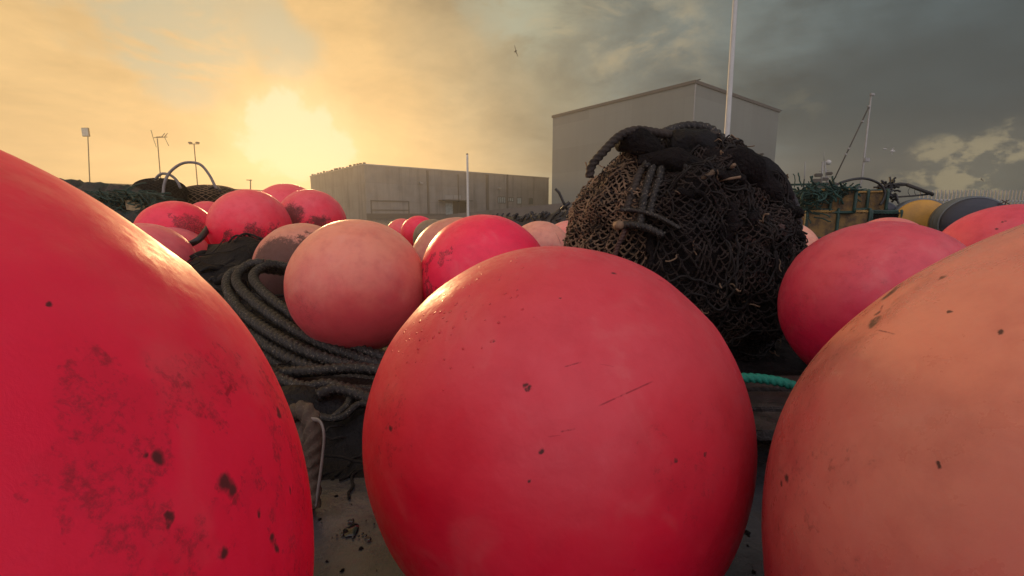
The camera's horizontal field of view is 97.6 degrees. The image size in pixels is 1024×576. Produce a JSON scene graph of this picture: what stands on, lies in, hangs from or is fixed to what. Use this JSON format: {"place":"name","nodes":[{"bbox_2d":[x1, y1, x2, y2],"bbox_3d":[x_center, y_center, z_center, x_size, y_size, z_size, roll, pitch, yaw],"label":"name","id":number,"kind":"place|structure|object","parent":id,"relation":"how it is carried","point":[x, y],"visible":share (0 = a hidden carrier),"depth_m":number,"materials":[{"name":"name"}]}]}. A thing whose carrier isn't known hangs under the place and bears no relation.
{"place":"outdoors","nodes":[
{"label":"outdoors","id":0,"kind":"place"},
{"bbox_2d":[106,183,261,190],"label":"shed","id":1,"kind":"structure","parent":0,"point":[131,185],"depth_m":65.83,"materials":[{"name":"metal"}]},
{"bbox_2d":[310,162,548,219],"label":"warehouse","id":2,"kind":"structure","parent":0,"point":[363,191],"depth_m":70.09,"materials":[{"name":"metal"}]},
{"bbox_2d":[370,200,409,218],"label":"shutter door","id":3,"kind":"structure","parent":2,"relation":"in","point":[408,210],"depth_m":65.97,"materials":[{"name":"grey metal"}]},
{"bbox_2d":[446,203,452,214],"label":"loading door","id":4,"kind":"structure","parent":2,"relation":"in","point":[449,206],"depth_m":72.12,"materials":[{"name":"white metal"}]},
{"bbox_2d":[498,197,505,202],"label":"window","id":5,"kind":"structure","parent":2,"relation":"in","point":[500,199],"depth_m":78.68,"materials":[{"name":"glass"}]},
{"bbox_2d":[517,197,521,203],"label":"window","id":6,"kind":"structure","parent":2,"relation":"in","point":[519,199],"depth_m":81.24,"materials":[{"name":"glass"}]},
{"bbox_2d":[422,214,540,301],"bbox_3d":[-0.103,-0.030,1.701,0.488,0.491,0.488,0,9,0],"label":"buoy","id":7,"kind":"object","parent":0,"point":[456,248],"visible":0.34,"depth_m":1.52,"materials":[{"name":"plastic"}]},
{"bbox_2d":[426,202,572,219],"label":"parapet wall","id":8,"kind":"structure","parent":0,"point":[538,209],"depth_m":47.39,"materials":[{"name":"grey concrete"}]},
{"bbox_2d":[0,0,1023,205],"label":"sky","id":9,"kind":"structure","parent":0,"point":[271,92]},
{"bbox_2d":[312,220,771,575],"bbox_3d":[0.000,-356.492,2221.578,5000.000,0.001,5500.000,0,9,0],"label":"ground","id":10,"kind":"structure","parent":0,"point":[372,557],"depth_m":0.76,"materials":[{"name":"concrete"}]},
{"bbox_2d":[81,128,89,181],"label":"floodlight mast","id":11,"kind":"object","parent":10,"relation":"on","point":[85,132],"visible":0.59,"depth_m":76.78,"materials":[{"name":"metal"}]},
{"bbox_2d":[60,178,183,222],"bbox_3d":[-4.879,-0.861,5.153,2.709,0.844,1.048,2,9,15],"label":"net pile","id":12,"kind":"object","parent":10,"relation":"on","point":[130,203],"visible":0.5,"depth_m":4.78,"materials":[{"name":"black fabric"}]},
{"bbox_2d":[132,161,217,201],"bbox_3d":[-4.070,-1.240,5.461,1.072,0.575,0.507,0,9,0],"label":"net pot","id":13,"kind":"object","parent":12,"relation":"on","point":[176,189],"visible":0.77,"depth_m":5.34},
{"bbox_2d":[193,201,213,212],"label":"buoy","id":14,"kind":"object","parent":12,"relation":"on","point":[205,206],"visible":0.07,"depth_m":4.99,"materials":[{"name":"red plastic"}]},
{"bbox_2d":[187,184,235,203],"bbox_3d":[-3.954,-1.160,5.840,0.790,0.368,0.720,0,9,0],"label":"net pot","id":15,"kind":"object","parent":12,"relation":"on","point":[200,193],"visible":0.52,"depth_m":5.62,"materials":[{"name":"fabric"}]},
{"bbox_2d":[0,150,313,575],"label":"buoy","id":16,"kind":"object","parent":10,"relation":"on","point":[147,426],"visible":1,"depth_m":0.20,"materials":[{"name":"plastic"}]},
{"bbox_2d":[151,131,168,177],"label":"antenna mast","id":17,"kind":"object","parent":10,"relation":"on","point":[158,148],"visible":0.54,"depth_m":67.38,"materials":[{"name":"metal"}]},
{"bbox_2d":[188,142,199,184],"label":"twin lamp","id":18,"kind":"object","parent":10,"relation":"on","point":[195,159],"visible":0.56,"depth_m":67.69,"materials":[{"name":"metal"}]},
{"bbox_2d":[252,223,320,297],"bbox_3d":[-1.143,-0.106,2.465,0.500,0.498,0.499,0,9,0],"label":"buoy","id":19,"kind":"object","parent":10,"relation":"on","point":[282,243],"visible":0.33,"depth_m":2.25,"materials":[{"name":"plastic"}]},
{"bbox_2d":[187,233,388,479],"bbox_3d":[-1.702,-0.112,2.772,4.340,0.469,4.575,0,9,0],"label":"net heap","id":20,"kind":"object","parent":10,"relation":"on","point":[338,400],"visible":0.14,"depth_m":1.09,"materials":[{"name":"black fabric"}]},
{"bbox_2d":[134,223,195,262],"bbox_3d":[-2.046,-0.112,2.505,0.501,0.497,0.498,0,9,0],"label":"buoy","id":21,"kind":"object","parent":20,"relation":"on","point":[177,244],"visible":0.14,"depth_m":2.45,"materials":[{"name":"plastic"}]},
{"bbox_2d":[189,225,208,245],"bbox_3d":[-1.909,-0.414,2.830,0.143,0.286,0.345,-2,9,-14],"label":"strop","id":22,"kind":"object","parent":21,"relation":"on","point":[201,236],"visible":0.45,"depth_m":2.70,"materials":[{"name":"black rubber"}]},
{"bbox_2d":[133,201,210,243],"bbox_3d":[-2.370,-0.363,3.174,0.500,0.501,0.499,0,9,0],"label":"buoy","id":23,"kind":"object","parent":20,"relation":"on","point":[185,215],"visible":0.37,"depth_m":3.01,"materials":[{"name":"red plastic"}]},
{"bbox_2d":[167,227,207,256],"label":"buoy","id":24,"kind":"object","parent":20,"relation":"on","point":[188,235],"visible":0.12,"depth_m":2.95,"materials":[{"name":"red plastic"}]},
{"bbox_2d":[205,189,291,243],"bbox_3d":[-1.728,-0.398,2.967,0.499,0.502,0.499,0,9,0],"label":"buoy","id":25,"kind":"object","parent":20,"relation":"on","point":[251,211],"visible":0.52,"depth_m":2.77,"materials":[{"name":"red plastic"}]},
{"bbox_2d":[261,183,304,202],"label":"buoy","id":26,"kind":"object","parent":20,"relation":"on","point":[280,193],"visible":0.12,"depth_m":3.92,"materials":[{"name":"red plastic"}]},
{"bbox_2d":[281,189,346,226],"bbox_3d":[-1.516,-0.491,3.394,0.498,0.501,0.501,0,9,0],"label":"buoy","id":27,"kind":"object","parent":20,"relation":"on","point":[316,207],"visible":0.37,"depth_m":3.21,"materials":[{"name":"red plastic"}]},
{"bbox_2d":[272,362,379,377],"bbox_3d":[-0.571,0.243,1.303,0.683,0.065,0.067,1,9,3],"label":"rope","id":28,"kind":"object","parent":20,"relation":"on","point":[363,368],"visible":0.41,"depth_m":1.29,"materials":[{"name":"grey fabric"}]},
{"bbox_2d":[221,258,384,379],"bbox_3d":[-0.577,0.067,1.872,1.281,0.353,0.915,7,12,39],"label":"rope coil","id":29,"kind":"object","parent":10,"relation":"on","point":[235,290],"visible":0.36,"depth_m":1.57,"materials":[{"name":"grey fabric"}]},
{"bbox_2d":[284,219,422,348],"bbox_3d":[-0.555,-0.006,1.623,0.481,0.480,0.483,0,9,0],"label":"buoy","id":30,"kind":"object","parent":29,"relation":"in","point":[352,283],"visible":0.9,"depth_m":1.44,"materials":[{"name":"plastic"}]},
{"bbox_2d":[289,400,325,510],"bbox_3d":[-0.412,0.328,0.870,0.077,0.219,0.208,-7,12,-39],"label":"rope end","id":31,"kind":"object","parent":10,"relation":"on","point":[309,424],"visible":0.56,"depth_m":0.82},
{"bbox_2d":[322,424,363,498],"bbox_3d":[-0.317,0.326,1.080,0.334,0.093,0.456,0,9,0],"label":"tangled twine","id":32,"kind":"object","parent":10,"relation":"on","point":[353,473],"visible":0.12,"depth_m":0.95,"materials":[{"name":"black fabric"}]},
{"bbox_2d":[336,518,374,540],"bbox_3d":[-0.265,0.417,0.777,0.065,0.003,0.047,2,9,11],"label":"debris","id":33,"kind":"object","parent":10,"relation":"on","point":[351,530],"visible":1,"depth_m":0.77,"materials":[{"name":"black"}]},
{"bbox_2d":[388,218,406,233],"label":"buoy","id":34,"kind":"object","parent":10,"relation":"on","point":[396,225],"visible":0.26,"depth_m":6.75,"materials":[{"name":"red plastic"}]},
{"bbox_2d":[401,216,427,245],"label":"buoy","id":35,"kind":"object","parent":10,"relation":"on","point":[410,225],"visible":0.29,"depth_m":5.98,"materials":[{"name":"red plastic"}]},
{"bbox_2d":[413,219,438,242],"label":"buoy","id":36,"kind":"object","parent":10,"relation":"on","point":[421,227],"visible":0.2,"depth_m":5.63,"materials":[{"name":"plastic"}]},
{"bbox_2d":[413,217,461,261],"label":"buoy","id":37,"kind":"object","parent":10,"relation":"on","point":[427,235],"visible":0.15,"depth_m":2.27,"materials":[{"name":"plastic"}]},
{"bbox_2d":[466,153,468,216],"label":"flag pole","id":38,"kind":"object","parent":10,"relation":"on","point":[467,178],"visible":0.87,"depth_m":43.85,"materials":[{"name":"white metal"}]},
{"bbox_2d":[441,188,571,225],"bbox_3d":[-0.197,-1.343,8.181,1.477,0.844,3.446,-7,11,-37],"label":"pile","id":39,"kind":"object","parent":10,"relation":"on","point":[557,216],"visible":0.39,"depth_m":7.58,"materials":[{"name":"black fabric"}]},
{"bbox_2d":[318,478,755,573],"bbox_3d":[-0.026,0.422,0.750,0.950,0.006,0.653,0,9,0],"label":"grit","id":40,"kind":"object","parent":10,"relation":"on","point":[747,532],"visible":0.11,"depth_m":0.76,"materials":[{"name":"black gravel"}]},
{"bbox_2d":[522,221,566,245],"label":"buoy","id":41,"kind":"object","parent":10,"relation":"on","point":[543,233],"visible":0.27,"depth_m":3.30,"materials":[{"name":"pink plastic"}]},
{"bbox_2d":[362,246,756,575],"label":"buoy","id":42,"kind":"object","parent":10,"relation":"on","point":[553,411],"visible":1,"depth_m":0.41,"materials":[{"name":"red plastic"}]},
{"bbox_2d":[555,221,567,232],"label":"buoy","id":43,"kind":"object","parent":10,"relation":"on","point":[562,225],"visible":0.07,"depth_m":3.74,"materials":[{"name":"plastic"}]},
{"bbox_2d":[552,79,781,203],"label":"tall warehouse","id":44,"kind":"structure","parent":10,"relation":"on","point":[581,136],"depth_m":61.93,"materials":[{"name":"metal"}]},
{"bbox_2d":[724,0,737,137],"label":"light mast","id":45,"kind":"object","parent":10,"relation":"on","point":[730,72],"visible":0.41,"depth_m":11.23,"materials":[{"name":"grey metal"}]},
{"bbox_2d":[734,336,807,375],"bbox_3d":[0.745,0.250,1.691,1.250,0.073,1.500,0,9,0],"label":"netting","id":46,"kind":"object","parent":10,"relation":"on","point":[788,361],"visible":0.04,"depth_m":1.58,"materials":[{"name":"black fabric"}]},
{"bbox_2d":[562,121,807,361],"bbox_3d":[0.668,-0.153,1.786,0.971,0.978,0.806,0,9,0],"label":"net bundle","id":47,"kind":"object","parent":46,"relation":"on","point":[705,219],"visible":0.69,"depth_m":1.48,"materials":[{"name":"black fabric"}]},
{"bbox_2d":[777,221,966,364],"bbox_3d":[0.986,0.052,1.214,0.463,0.463,0.460,0,9,0],"label":"buoy","id":48,"kind":"object","parent":46,"relation":"on","point":[833,284],"visible":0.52,"depth_m":1.11,"materials":[{"name":"plastic"}]},
{"bbox_2d":[744,376,799,440],"bbox_3d":[0.690,0.316,1.033,0.660,0.129,0.310,0,9,0],"label":"pallet","id":49,"kind":"object","parent":10,"relation":"on","point":[768,402],"visible":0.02,"depth_m":0.99,"materials":[{"name":"grey wood"}]},
{"bbox_2d":[741,373,795,389],"bbox_3d":[0.567,0.221,1.043,0.225,0.048,0.033,3,9,15],"label":"rope","id":50,"kind":"object","parent":49,"relation":"on","point":[773,380],"visible":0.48,"depth_m":1.03,"materials":[{"name":"teal fabric"}]},
{"bbox_2d":[803,225,817,245],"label":"buoy","id":51,"kind":"object","parent":10,"relation":"on","point":[811,236],"visible":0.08,"depth_m":3.21,"materials":[{"name":"plastic"}]},
{"bbox_2d":[802,208,871,238],"bbox_3d":[3.466,-0.713,4.949,0.650,0.336,0.456,1,9,6],"label":"creel","id":52,"kind":"object","parent":10,"relation":"on","point":[820,228],"visible":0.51,"depth_m":4.75,"materials":[{"name":"yellow"}]},
{"bbox_2d":[790,172,866,223],"bbox_3d":[3.324,-0.877,4.791,0.986,0.714,0.510,0,9,0],"label":"rope tangle","id":53,"kind":"object","parent":52,"relation":"on","point":[815,194],"visible":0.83,"depth_m":4.67,"materials":[{"name":"teal fabric"}]},
{"bbox_2d":[804,186,858,213],"bbox_3d":[3.471,-0.956,4.910,0.450,0.285,0.436,5,11,30],"label":"creel","id":54,"kind":"object","parent":52,"relation":"on","point":[849,205],"visible":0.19,"depth_m":4.69,"materials":[{"name":"teal"}]},
{"bbox_2d":[835,177,886,204],"bbox_3d":[3.642,-1.044,4.832,0.909,0.298,0.066,-1,9,-7],"label":"hoop","id":55,"kind":"object","parent":54,"relation":"attached to","point":[876,182],"visible":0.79,"depth_m":4.85,"materials":[{"name":"black rubber"}]},
{"bbox_2d":[871,209,902,220],"bbox_3d":[4.215,-0.719,5.050,0.650,0.326,0.456,1,9,4],"label":"creel","id":56,"kind":"object","parent":10,"relation":"on","point":[877,214],"visible":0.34,"depth_m":4.85,"materials":[{"name":"teal metal"}]},
{"bbox_2d":[856,189,889,209],"bbox_3d":[4.061,-0.992,5.157,0.370,0.275,0.395,5,11,30],"label":"creel","id":57,"kind":"object","parent":56,"relation":"on","point":[869,198],"visible":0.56,"depth_m":4.98,"materials":[{"name":"brown"}]},
{"bbox_2d":[888,202,896,209],"bbox_3d":[4.217,-0.792,5.219,0.451,0.451,0.500,5,11,30],"label":"drum","id":58,"kind":"object","parent":56,"relation":"on","point":[891,206],"visible":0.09,"depth_m":4.96,"materials":[{"name":"plastic"}]},
{"bbox_2d":[873,177,933,203],"bbox_3d":[4.437,-1.102,5.060,0.713,0.318,0.274,0,9,0],"label":"bent trawl frame","id":59,"kind":"object","parent":58,"relation":"on","point":[891,185],"visible":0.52,"depth_m":5.06,"materials":[{"name":"metal"}]},
{"bbox_2d":[761,224,1023,575],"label":"buoy","id":60,"kind":"object","parent":10,"relation":"on","point":[897,446],"visible":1,"depth_m":0.27,"materials":[{"name":"orange plastic"}]},
{"bbox_2d":[867,217,918,224],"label":"buoy","id":61,"kind":"object","parent":10,"relation":"on","point":[893,219],"visible":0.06,"depth_m":3.02,"materials":[{"name":"plastic"}]},
{"bbox_2d":[919,190,1023,204],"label":"pale fence","id":62,"kind":"object","parent":10,"relation":"on","point":[1011,200],"visible":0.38,"depth_m":16.44,"materials":[{"name":"grey metal"}]},
{"bbox_2d":[942,204,1023,246],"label":"buoy","id":63,"kind":"object","parent":10,"relation":"on","point":[972,228],"visible":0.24,"depth_m":1.72,"materials":[{"name":"red plastic"}]},
{"bbox_2d":[804,158,836,186],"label":"fishing boat","id":64,"kind":"object","parent":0,"point":[824,164],"visible":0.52,"depth_m":60.17,"materials":[{"name":"white paint"}]},
{"bbox_2d":[832,93,874,188],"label":"mast","id":65,"kind":"object","parent":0,"point":[865,146],"visible":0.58,"depth_m":48.09,"materials":[{"name":"grey metal"}]},
{"bbox_3d":[4.380,-0.327,4.885,0.786,0.175,1.450,0,9,0],"label":"crate row","id":66,"kind":"object","parent":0,"visible":0},
{"bbox_2d":[896,198,942,226],"bbox_3d":[4.457,-0.721,4.927,0.523,0.523,0.500,6,11,33],"label":"drum","id":67,"kind":"object","parent":66,"relation":"on","point":[919,211],"visible":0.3,"depth_m":4.73,"materials":[{"name":"yellow plastic"}]},
{"bbox_2d":[927,196,1003,231],"bbox_3d":[4.303,-0.612,4.236,0.502,0.502,0.550,6,11,34],"label":"drum","id":68,"kind":"object","parent":66,"relation":"on","point":[943,216],"visible":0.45,"depth_m":4.09,"materials":[{"name":"grey plastic"}]}
]}

